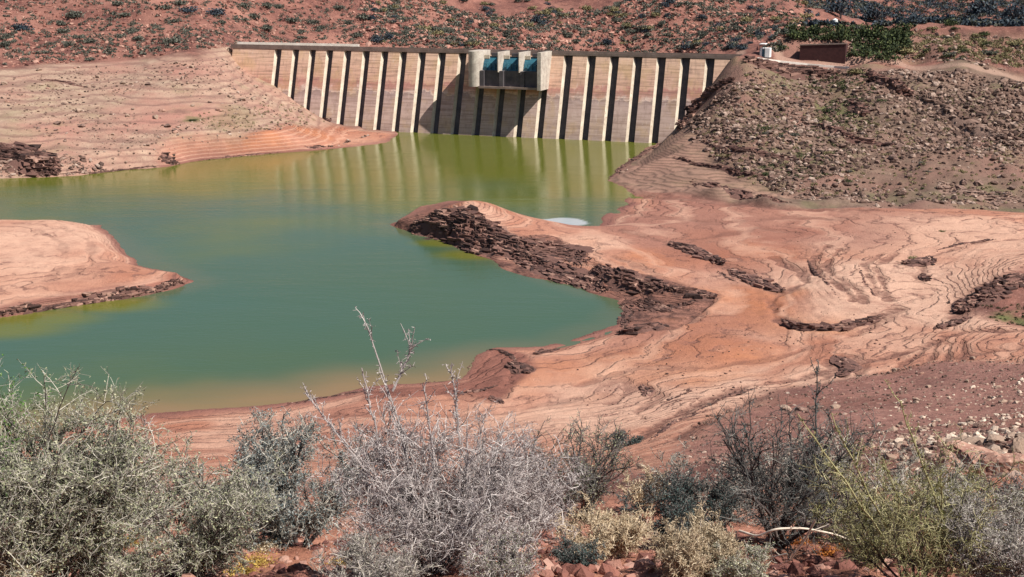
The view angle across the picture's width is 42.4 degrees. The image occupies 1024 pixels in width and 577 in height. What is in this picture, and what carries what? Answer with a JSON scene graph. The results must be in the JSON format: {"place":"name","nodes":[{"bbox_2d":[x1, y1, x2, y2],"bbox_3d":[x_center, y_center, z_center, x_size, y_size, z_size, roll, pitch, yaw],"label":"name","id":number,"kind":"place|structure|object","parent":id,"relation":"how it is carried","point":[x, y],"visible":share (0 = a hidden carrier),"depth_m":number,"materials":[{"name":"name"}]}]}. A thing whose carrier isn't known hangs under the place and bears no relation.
{"place":"outdoors","nodes":[
{"label":"outdoors","id":0,"kind":"place"},
{"bbox_2d":[0,131,655,440],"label":"water","id":1,"kind":"structure","parent":0,"point":[287,262],"depth_m":150.46,"materials":[{"name":"liquid"}]},
{"bbox_2d":[0,0,1023,576],"bbox_3d":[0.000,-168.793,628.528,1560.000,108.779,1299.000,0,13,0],"label":"ground","id":2,"kind":"structure","parent":0,"point":[46,262],"depth_m":151.51,"materials":[{"name":"soil"}]},
{"bbox_2d":[0,543,49,576],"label":"bush","id":3,"kind":"object","parent":2,"relation":"on","point":[3,568],"visible":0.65,"depth_m":7.92,"materials":[{"name":"grey plant"}]},
{"bbox_2d":[0,390,51,464],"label":"bush","id":4,"kind":"object","parent":2,"relation":"on","point":[10,426],"visible":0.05,"depth_m":11.86,"materials":[{"name":"green plant"}]},
{"bbox_2d":[0,141,63,176],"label":"rock ledge","id":5,"kind":"object","parent":2,"relation":"on","point":[22,156],"visible":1,"depth_m":228.99,"materials":[{"name":"stone"}]},
{"bbox_2d":[0,278,185,316],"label":"rock ledge","id":6,"kind":"object","parent":2,"relation":"on","point":[117,293],"visible":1,"depth_m":139.95,"materials":[{"name":"stone"}]},
{"bbox_2d":[0,354,206,576],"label":"bush","id":7,"kind":"object","parent":2,"relation":"on","point":[62,503],"visible":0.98,"depth_m":8.03,"materials":[{"name":"green plant"}]},
{"bbox_2d":[64,165,158,173],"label":"rock ledge","id":8,"kind":"object","parent":2,"relation":"on","point":[96,172],"visible":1,"depth_m":233.03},
{"bbox_2d":[60,524,185,576],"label":"bush","id":9,"kind":"object","parent":2,"relation":"on","point":[140,563],"visible":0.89,"depth_m":8.22,"materials":[{"name":"green plant"}]},
{"bbox_2d":[90,412,184,532],"bbox_3d":[-4.687,2.342,16.042,1.521,1.523,1.362,0,13,0],"label":"bush","id":10,"kind":"object","parent":2,"relation":"on","point":[150,520],"visible":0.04,"depth_m":15.97,"materials":[{"name":"green plant"}]},
{"bbox_2d":[0,58,310,175],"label":"rubble","id":11,"kind":"object","parent":2,"relation":"on","point":[128,129],"visible":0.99,"depth_m":264.34,"materials":[{"name":"stone"}]},
{"bbox_2d":[160,152,179,164],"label":"rock ledge","id":12,"kind":"object","parent":2,"relation":"on","point":[166,158],"visible":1,"depth_m":240.80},
{"bbox_2d":[0,0,369,64],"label":"scrub","id":13,"kind":"object","parent":2,"relation":"on","point":[141,52],"visible":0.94,"depth_m":330.87,"materials":[{"name":"green plant"}]},
{"bbox_2d":[0,0,369,67],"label":"rubble","id":14,"kind":"object","parent":2,"relation":"on","point":[37,60],"visible":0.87,"depth_m":328.88,"materials":[{"name":"red stone"}]},
{"bbox_2d":[0,133,377,177],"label":"rubble","id":15,"kind":"object","parent":2,"relation":"on","point":[100,165],"visible":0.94,"depth_m":230.37,"materials":[{"name":"stone"}]},
{"bbox_2d":[95,430,292,576],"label":"bush","id":16,"kind":"object","parent":2,"relation":"on","point":[214,526],"visible":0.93,"depth_m":8.81,"materials":[{"name":"green plant"}]},
{"bbox_2d":[223,564,258,576],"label":"ground plant","id":17,"kind":"object","parent":2,"relation":"on","point":[248,570],"visible":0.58,"depth_m":9.36,"materials":[{"name":"yellow plant"}]},
{"bbox_2d":[233,548,277,567],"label":"ground plant","id":18,"kind":"object","parent":2,"relation":"on","point":[258,561],"visible":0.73,"depth_m":9.70,"materials":[{"name":"yellow plant"}]},
{"bbox_2d":[197,103,324,130],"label":"scrub","id":19,"kind":"object","parent":2,"relation":"on","point":[259,114],"visible":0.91,"depth_m":266.42,"materials":[{"name":"green plant"}]},
{"bbox_2d":[245,537,281,554],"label":"ground plant","id":20,"kind":"object","parent":2,"relation":"on","point":[265,547],"visible":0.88,"depth_m":9.93,"materials":[{"name":"plant"}]},
{"bbox_2d":[170,406,379,551],"bbox_3d":[-1.724,1.564,10.396,1.563,1.204,1.400,5,14,22],"label":"bush","id":21,"kind":"object","parent":2,"relation":"on","point":[282,532],"visible":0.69,"depth_m":10.33,"materials":[{"name":"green plant"}]},
{"bbox_2d":[339,508,377,527],"bbox_3d":[-1.988,3.038,17.319,0.291,0.248,0.641,-5,8,44],"label":"boulder","id":22,"kind":"object","parent":2,"relation":"on","point":[346,521],"visible":0.19,"depth_m":17.14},
{"bbox_2d":[308,511,448,576],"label":"bush","id":23,"kind":"object","parent":2,"relation":"on","point":[360,557],"visible":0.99,"depth_m":7.29,"materials":[{"name":"grey plant"}]},
{"bbox_2d":[300,306,593,576],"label":"bush","id":24,"kind":"object","parent":2,"relation":"on","point":[434,510],"visible":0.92,"depth_m":7.94,"materials":[{"name":"grey plant"}]},
{"bbox_2d":[411,204,533,259],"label":"rock ledge","id":25,"kind":"object","parent":2,"relation":"on","point":[501,240],"visible":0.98,"depth_m":167.91,"materials":[{"name":"stone"}]},
{"bbox_2d":[449,210,495,233],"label":"rock ledge","id":26,"kind":"object","parent":2,"relation":"on","point":[472,218],"visible":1,"depth_m":169.48,"materials":[{"name":"stone"}]},
{"bbox_2d":[230,42,742,142],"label":"dam","id":27,"kind":"structure","parent":2,"relation":"on","point":[641,97],"depth_m":283.65,"materials":[{"name":"concrete"}]},
{"bbox_2d":[461,506,544,576],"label":"bush","id":28,"kind":"object","parent":2,"relation":"on","point":[508,557],"visible":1,"depth_m":6.97,"materials":[{"name":"grey plant"}]},
{"bbox_2d":[5,504,1020,576],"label":"pebbles","id":29,"kind":"object","parent":2,"relation":"on","point":[608,567],"visible":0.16,"depth_m":9.38,"materials":[{"name":"red stone"}]},
{"bbox_2d":[504,361,535,373],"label":"rock ledge","id":30,"kind":"object","parent":2,"relation":"on","point":[514,367],"visible":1,"depth_m":113.06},
{"bbox_2d":[485,435,591,541],"bbox_3d":[0.225,2.275,14.674,1.428,1.211,1.405,0,13,0],"label":"bush","id":31,"kind":"object","parent":2,"relation":"on","point":[527,479],"visible":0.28,"depth_m":14.60,"materials":[{"name":"grey plant"}]},
{"bbox_2d":[482,234,594,266],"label":"rock ledge","id":32,"kind":"object","parent":2,"relation":"on","point":[541,247],"visible":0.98,"depth_m":160.21,"materials":[{"name":"stone"}]},
{"bbox_2d":[504,254,612,293],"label":"rock ledge","id":33,"kind":"object","parent":2,"relation":"on","point":[551,268],"visible":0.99,"depth_m":151.74,"materials":[{"name":"stone"}]},
{"bbox_2d":[499,408,644,521],"bbox_3d":[0.810,2.534,19.018,2.179,1.717,2.785,0,13,0],"label":"bush","id":34,"kind":"object","parent":2,"relation":"on","point":[593,487],"visible":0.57,"depth_m":18.83,"materials":[{"name":"grey plant"}]},
{"bbox_2d":[548,533,606,566],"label":"bush","id":35,"kind":"object","parent":2,"relation":"on","point":[565,555],"visible":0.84,"depth_m":8.74,"materials":[{"name":"green plant"}]},
{"bbox_2d":[363,0,816,52],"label":"scrub","id":36,"kind":"object","parent":2,"relation":"on","point":[537,27],"visible":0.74,"depth_m":404.42,"materials":[{"name":"green plant"}]},
{"bbox_2d":[358,0,825,53],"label":"rubble","id":37,"kind":"object","parent":2,"relation":"on","point":[465,38],"visible":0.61,"depth_m":404.51,"materials":[{"name":"red stone"}]},
{"bbox_2d":[550,491,656,560],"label":"bush","id":38,"kind":"object","parent":2,"relation":"on","point":[632,530],"visible":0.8,"depth_m":10.07,"materials":[{"name":"grey plant"}]},
{"bbox_2d":[610,429,643,446],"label":"bush","id":39,"kind":"object","parent":2,"relation":"on","point":[638,439],"visible":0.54,"depth_m":82.54,"materials":[{"name":"green plant"}]},
{"bbox_2d":[588,263,670,293],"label":"rock ledge","id":40,"kind":"object","parent":2,"relation":"on","point":[621,278],"visible":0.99,"depth_m":143.02,"materials":[{"name":"stone"}]},
{"bbox_2d":[617,302,641,326],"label":"rock ledge","id":41,"kind":"object","parent":2,"relation":"on","point":[626,317],"visible":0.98,"depth_m":133.23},
{"bbox_2d":[608,144,657,179],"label":"rock ledge","id":42,"kind":"object","parent":2,"relation":"on","point":[630,161],"visible":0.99,"depth_m":245.94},
{"bbox_2d":[616,322,669,334],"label":"rock ledge","id":43,"kind":"object","parent":2,"relation":"on","point":[633,329],"visible":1,"depth_m":125.12,"materials":[{"name":"stone"}]},
{"bbox_2d":[617,464,670,511],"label":"bush","id":44,"kind":"object","parent":2,"relation":"on","point":[637,498],"visible":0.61,"depth_m":20.00,"materials":[{"name":"grey plant"}]},
{"bbox_2d":[639,384,654,396],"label":"rock ledge","id":45,"kind":"object","parent":2,"relation":"on","point":[648,391],"visible":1,"depth_m":104.37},
{"bbox_2d":[634,298,673,312],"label":"rock ledge","id":46,"kind":"object","parent":2,"relation":"on","point":[649,304],"visible":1,"depth_m":136.68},
{"bbox_2d":[307,220,1019,456],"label":"clods","id":47,"kind":"object","parent":2,"relation":"on","point":[753,353],"visible":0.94,"depth_m":109.80,"materials":[{"name":"soil"}]},
{"bbox_2d":[649,409,707,440],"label":"rock ledge","id":48,"kind":"object","parent":2,"relation":"on","point":[665,427],"visible":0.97,"depth_m":87.22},
{"bbox_2d":[616,458,743,545],"bbox_3d":[1.534,1.863,11.187,1.076,0.813,0.977,-7,15,-26],"label":"bush","id":49,"kind":"object","parent":2,"relation":"on","point":[677,494],"visible":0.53,"depth_m":11.15,"materials":[{"name":"green plant"}]},
{"bbox_2d":[669,285,717,300],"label":"rock ledge","id":50,"kind":"object","parent":2,"relation":"on","point":[696,294],"visible":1,"depth_m":137.76,"materials":[{"name":"stone"}]},
{"bbox_2d":[642,501,750,576],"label":"bush","id":51,"kind":"object","parent":2,"relation":"on","point":[687,555],"visible":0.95,"depth_m":8.33,"materials":[{"name":"grey plant"}]},
{"bbox_2d":[668,241,726,264],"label":"rock ledge","id":52,"kind":"object","parent":2,"relation":"on","point":[694,250],"visible":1,"depth_m":156.88,"materials":[{"name":"stone"}]},
{"bbox_2d":[675,77,734,130],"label":"rock ledge","id":53,"kind":"object","parent":2,"relation":"on","point":[707,94],"visible":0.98,"depth_m":253.80,"materials":[{"name":"stone"}]},
{"bbox_2d":[635,434,792,526],"bbox_3d":[2.995,2.884,19.367,2.371,1.274,1.972,0,13,0],"label":"bush","id":54,"kind":"object","parent":2,"relation":"on","point":[683,465],"visible":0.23,"depth_m":19.59,"materials":[{"name":"grey plant"}]},
{"bbox_2d":[691,385,766,414],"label":"rock ledge","id":55,"kind":"object","parent":2,"relation":"on","point":[731,395],"visible":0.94,"depth_m":99.72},
{"bbox_2d":[674,156,786,180],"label":"rock ledge","id":56,"kind":"object","parent":2,"relation":"on","point":[732,171],"visible":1,"depth_m":216.50,"materials":[{"name":"stone"}]},
{"bbox_2d":[704,534,774,576],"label":"bush","id":57,"kind":"object","parent":2,"relation":"on","point":[735,568],"visible":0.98,"depth_m":8.24,"materials":[{"name":"grey plant"}]},
{"bbox_2d":[690,179,791,202],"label":"rock ledge","id":58,"kind":"object","parent":2,"relation":"on","point":[737,194],"visible":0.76,"depth_m":198.08,"materials":[{"name":"stone"}]},
{"bbox_2d":[727,268,785,291],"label":"rock ledge","id":59,"kind":"object","parent":2,"relation":"on","point":[757,281],"visible":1,"depth_m":142.73,"materials":[{"name":"stone"}]},
{"bbox_2d":[703,140,810,161],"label":"rock ledge","id":60,"kind":"object","parent":2,"relation":"on","point":[755,150],"visible":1,"depth_m":219.52,"materials":[{"name":"stone"}]},
{"bbox_2d":[759,43,771,56],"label":"hut","id":61,"kind":"object","parent":2,"relation":"on","point":[764,52],"visible":1,"depth_m":260.05,"materials":[{"name":"white paint"}]},
{"bbox_2d":[742,56,838,79],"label":"rock ledge","id":62,"kind":"object","parent":2,"relation":"on","point":[792,71],"visible":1,"depth_m":258.87,"materials":[{"name":"stone"}]},
{"bbox_2d":[738,524,851,541],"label":"fallen branch","id":63,"kind":"object","parent":2,"relation":"on","point":[767,532],"visible":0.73,"depth_m":10.00,"materials":[{"name":"brown wood"}]},
{"bbox_2d":[745,125,849,180],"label":"scrub","id":64,"kind":"object","parent":2,"relation":"on","point":[788,172],"visible":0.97,"depth_m":216.35,"materials":[{"name":"green plant"}]},
{"bbox_2d":[780,519,815,563],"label":"fallen branch","id":65,"kind":"object","parent":2,"relation":"on","point":[807,534],"visible":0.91,"depth_m":9.79,"materials":[{"name":"brown wood"}]},
{"bbox_2d":[701,357,896,560],"bbox_3d":[2.432,1.419,11.178,1.710,1.756,1.730,0,13,0],"label":"bush","id":66,"kind":"object","parent":2,"relation":"on","point":[770,507],"visible":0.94,"depth_m":11.15,"materials":[{"name":"grey plant"}]},
{"bbox_2d":[757,57,848,68],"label":"kerb wall","id":67,"kind":"structure","parent":2,"relation":"on","point":[827,66],"depth_m":261.80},
{"bbox_2d":[613,65,1023,209],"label":"rubble","id":68,"kind":"object","parent":2,"relation":"on","point":[1006,115],"visible":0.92,"depth_m":228.84,"materials":[{"name":"stone"}]},
{"bbox_2d":[799,43,847,63],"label":"retaining wall","id":69,"kind":"structure","parent":2,"relation":"on","point":[834,52],"depth_m":263.25,"materials":[{"name":"brick"}]},
{"bbox_2d":[814,542,845,556],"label":"ground plant","id":70,"kind":"object","parent":2,"relation":"on","point":[829,552],"visible":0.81,"depth_m":11.01,"materials":[{"name":"orange plant"}]},
{"bbox_2d":[781,314,882,330],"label":"rock ledge","id":71,"kind":"object","parent":2,"relation":"on","point":[846,325],"visible":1,"depth_m":122.09,"materials":[{"name":"stone"}]},
{"bbox_2d":[824,0,852,18],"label":"tree","id":72,"kind":"object","parent":2,"relation":"on","point":[840,8],"visible":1,"depth_m":464.97,"materials":[{"name":"blue plant"}]},
{"bbox_2d":[826,25,850,42],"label":"shrub","id":73,"kind":"object","parent":2,"relation":"on","point":[840,35],"visible":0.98,"depth_m":267.57,"materials":[{"name":"green plant"}]},
{"bbox_2d":[805,68,875,131],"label":"scrub","id":74,"kind":"object","parent":2,"relation":"on","point":[845,102],"visible":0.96,"depth_m":243.72,"materials":[{"name":"green plant"}]},
{"bbox_2d":[668,356,1023,491],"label":"rubble","id":75,"kind":"object","parent":2,"relation":"on","point":[978,443],"visible":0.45,"depth_m":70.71,"materials":[{"name":"stone"}]},
{"bbox_2d":[830,354,862,375],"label":"rock ledge","id":76,"kind":"object","parent":2,"relation":"on","point":[848,366],"visible":1,"depth_m":108.06,"materials":[{"name":"stone"}]},
{"bbox_2d":[778,9,916,56],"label":"scrub","id":77,"kind":"object","parent":2,"relation":"on","point":[885,43],"visible":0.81,"depth_m":270.69,"materials":[{"name":"green plant"}]},
{"bbox_2d":[812,123,896,146],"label":"rock ledge","id":78,"kind":"object","parent":2,"relation":"on","point":[853,139],"visible":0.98,"depth_m":223.22,"materials":[{"name":"stone"}]},
{"bbox_2d":[762,420,954,543],"bbox_3d":[3.241,1.805,12.050,1.946,1.281,1.856,0,13,0],"label":"bush","id":79,"kind":"object","parent":2,"relation":"on","point":[899,471],"visible":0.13,"depth_m":12.12,"materials":[{"name":"grey plant"}]},
{"bbox_2d":[793,485,923,568],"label":"bush","id":80,"kind":"object","parent":2,"relation":"on","point":[858,527],"visible":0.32,"depth_m":10.28,"materials":[{"name":"green plant"}]},
{"bbox_2d":[847,98,870,116],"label":"rock ledge","id":81,"kind":"object","parent":2,"relation":"on","point":[857,106],"visible":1,"depth_m":237.42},
{"bbox_2d":[696,74,1023,203],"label":"scrub","id":82,"kind":"object","parent":2,"relation":"on","point":[887,154],"visible":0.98,"depth_m":217.81,"materials":[{"name":"green plant"}]},
{"bbox_2d":[846,44,883,58],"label":"shrub","id":83,"kind":"object","parent":2,"relation":"on","point":[863,52],"visible":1,"depth_m":261.46,"materials":[{"name":"green plant"}]},
{"bbox_2d":[858,24,885,37],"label":"shrub","id":84,"kind":"object","parent":2,"relation":"on","point":[874,32],"visible":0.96,"depth_m":269.93,"materials":[{"name":"green plant"}]},
{"bbox_2d":[862,6,888,20],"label":"bush","id":85,"kind":"object","parent":2,"relation":"on","point":[875,13],"visible":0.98,"depth_m":554.47,"materials":[{"name":"blue plant"}]},
{"bbox_2d":[873,49,905,61],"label":"shrub","id":86,"kind":"object","parent":2,"relation":"on","point":[887,55],"visible":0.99,"depth_m":260.07,"materials":[{"name":"green plant"}]},
{"bbox_2d":[866,69,914,96],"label":"rock ledge","id":87,"kind":"object","parent":2,"relation":"on","point":[896,83],"visible":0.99,"depth_m":244.38,"materials":[{"name":"stone"}]},
{"bbox_2d":[880,31,912,42],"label":"shrub","id":88,"kind":"object","parent":2,"relation":"on","point":[900,37],"visible":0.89,"depth_m":267.01,"materials":[{"name":"green plant"}]},
{"bbox_2d":[797,379,1023,576],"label":"bush","id":89,"kind":"object","parent":2,"relation":"on","point":[905,531],"visible":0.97,"depth_m":8.59,"materials":[{"name":"green plant"}]},
{"bbox_2d":[799,27,1023,72],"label":"bushes","id":90,"kind":"object","parent":2,"relation":"on","point":[946,50],"visible":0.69,"depth_m":263.15,"materials":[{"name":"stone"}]},
{"bbox_2d":[802,0,1023,26],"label":"scrub","id":91,"kind":"object","parent":2,"relation":"on","point":[1008,23],"visible":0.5,"depth_m":565.79,"materials":[{"name":"green plant"}]},
{"bbox_2d":[901,255,936,266],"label":"rock ledge","id":92,"kind":"object","parent":2,"relation":"on","point":[928,260],"visible":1,"depth_m":144.12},
{"bbox_2d":[854,449,1023,563],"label":"bush","id":93,"kind":"object","parent":2,"relation":"on","point":[1015,501],"visible":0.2,"depth_m":9.98,"materials":[{"name":"green plant"}]},
{"bbox_2d":[926,449,961,475],"bbox_3d":[9.649,4.071,29.575,0.832,0.939,0.529,-7,-9,44],"label":"boulder","id":94,"kind":"object","parent":2,"relation":"on","point":[937,456],"visible":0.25,"depth_m":29.41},
{"bbox_2d":[933,316,971,329],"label":"rock ledge","id":95,"kind":"object","parent":2,"relation":"on","point":[951,323],"visible":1,"depth_m":119.25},
{"bbox_2d":[926,464,994,518],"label":"bush","id":96,"kind":"object","parent":2,"relation":"on","point":[971,470],"visible":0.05,"depth_m":17.18,"materials":[{"name":"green plant"}]},
{"bbox_2d":[906,28,1023,67],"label":"scrub","id":97,"kind":"object","parent":2,"relation":"on","point":[996,57],"visible":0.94,"depth_m":262.95,"materials":[{"name":"green plant"}]},
{"bbox_2d":[945,436,986,443],"bbox_3d":[14.177,4.826,41.111,1.367,0.305,0.701,-2,21,26],"label":"boulder","id":98,"kind":"object","parent":2,"relation":"on","point":[971,440],"visible":0.44,"depth_m":41.02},
{"bbox_2d":[917,91,1022,151],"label":"rock ledge","id":99,"kind":"object","parent":2,"relation":"on","point":[958,118],"visible":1,"depth_m":227.75,"materials":[{"name":"stone"}]},
{"bbox_2d":[945,440,998,466],"bbox_3d":[11.734,4.304,33.295,1.872,0.584,1.458,5,14,-47],"label":"boulder","id":100,"kind":"object","parent":2,"relation":"on","point":[966,446],"visible":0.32,"depth_m":32.98,"materials":[{"name":"stone"}]},
{"bbox_2d":[924,475,1023,576],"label":"bush","id":101,"kind":"object","parent":2,"relation":"on","point":[1010,552],"visible":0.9,"depth_m":8.40,"materials":[{"name":"grey plant"}]},
{"bbox_2d":[933,179,1023,203],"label":"rock ledge","id":102,"kind":"object","parent":2,"relation":"on","point":[973,191],"visible":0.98,"depth_m":196.36,"materials":[{"name":"stone"}]},
{"bbox_2d":[965,0,998,14],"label":"shrub","id":103,"kind":"object","parent":2,"relation":"on","point":[977,8],"visible":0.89,"depth_m":620.72,"materials":[{"name":"blue plant"}]},
{"bbox_2d":[948,272,1023,312],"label":"rock ledge","id":104,"kind":"object","parent":2,"relation":"on","point":[996,290],"visible":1,"depth_m":125.59,"materials":[{"name":"stone"}]},
{"bbox_2d":[986,434,1004,442],"bbox_3d":[15.003,4.714,40.978,0.634,0.368,0.977,5,3,30],"label":"boulder","id":105,"kind":"object","parent":2,"relation":"on","point":[996,438],"visible":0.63,"depth_m":40.73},
{"bbox_2d":[973,452,1023,477],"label":"boulder","id":106,"kind":"object","parent":2,"relation":"on","point":[995,457],"visible":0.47,"depth_m":28.30,"materials":[{"name":"stone"}]},
{"bbox_2d":[982,303,1023,325],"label":"scrub","id":107,"kind":"object","parent":2,"relation":"on","point":[1011,322],"visible":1,"depth_m":120.74,"materials":[{"name":"green plant"}]},
{"bbox_2d":[988,463,1023,529],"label":"bush","id":108,"kind":"object","parent":2,"relation":"on","point":[1014,485],"visible":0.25,"depth_m":16.31,"materials":[{"name":"grey plant"}]},
{"bbox_2d":[1003,1,1023,18],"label":"tree","id":109,"kind":"object","parent":2,"relation":"on","point":[1016,12],"visible":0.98,"depth_m":574.81,"materials":[{"name":"blue plant"}]},
{"bbox_2d":[1008,436,1023,453],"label":"boulder","id":110,"kind":"object","parent":2,"relation":"on","point":[1017,444],"visible":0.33,"depth_m":31.34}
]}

